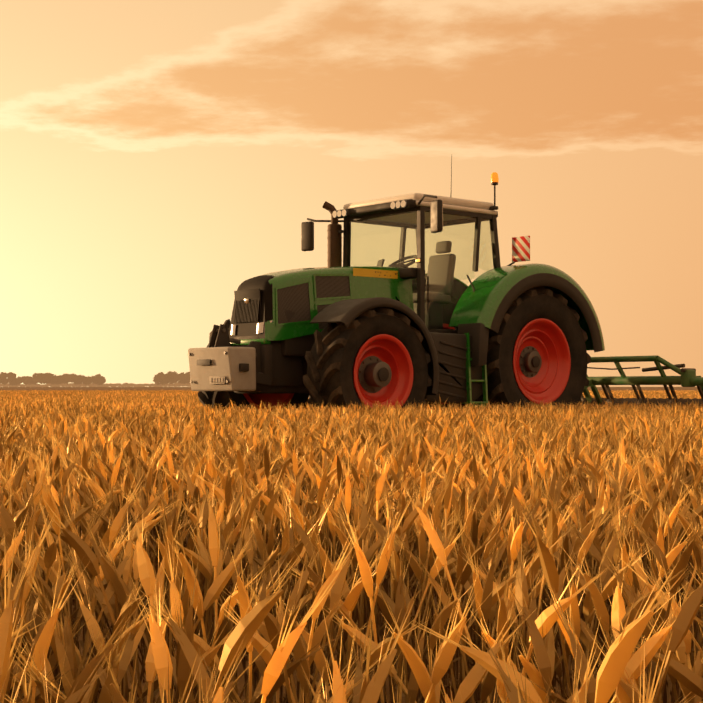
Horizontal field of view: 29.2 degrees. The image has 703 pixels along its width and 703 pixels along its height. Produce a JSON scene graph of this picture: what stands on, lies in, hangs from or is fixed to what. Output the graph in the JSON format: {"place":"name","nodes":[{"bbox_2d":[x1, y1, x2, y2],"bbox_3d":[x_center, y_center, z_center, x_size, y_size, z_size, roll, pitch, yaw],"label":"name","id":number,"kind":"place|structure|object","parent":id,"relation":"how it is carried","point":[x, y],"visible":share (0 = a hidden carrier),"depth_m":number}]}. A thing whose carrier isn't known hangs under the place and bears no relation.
{"place":"outdoors","nodes":[
{"label":"outdoors","id":0,"kind":"place"},
{"bbox_2d":[0,387,698,702],"bbox_3d":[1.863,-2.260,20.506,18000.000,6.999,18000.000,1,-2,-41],"label":"field ground","id":1,"kind":"structure","parent":0,"point":[241,680],"depth_m":3.48},
{"bbox_2d":[0,372,105,386],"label":"tree row","id":2,"kind":"object","parent":1,"relation":"on","point":[52,379],"visible":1,"depth_m":1483.38},
{"bbox_2d":[0,382,190,386],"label":"field","id":3,"kind":"structure","parent":1,"relation":"on","point":[110,385],"depth_m":2534.35},
{"bbox_2d":[153,371,189,386],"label":"tree clump","id":4,"kind":"object","parent":1,"relation":"on","point":[169,377],"visible":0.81,"depth_m":1447.93},
{"bbox_2d":[73,397,701,414],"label":"wheat field","id":5,"kind":"structure","parent":1,"relation":"on","point":[178,405],"depth_m":17.23},
{"bbox_2d":[188,155,604,413],"bbox_3d":[0.623,-0.799,19.396,6.576,4.084,3.099,1,-2,-41],"label":"tractor","id":6,"kind":"object","parent":1,"relation":"on","point":[335,332],"visible":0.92,"depth_m":18.55},
{"bbox_2d":[581,355,702,408],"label":"implement","id":7,"kind":"object","parent":1,"relation":"on","point":[688,377],"visible":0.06,"depth_m":20.80},
{"bbox_2d":[0,0,702,386],"label":"sky","id":8,"kind":"structure","parent":0,"point":[159,158]}
]}

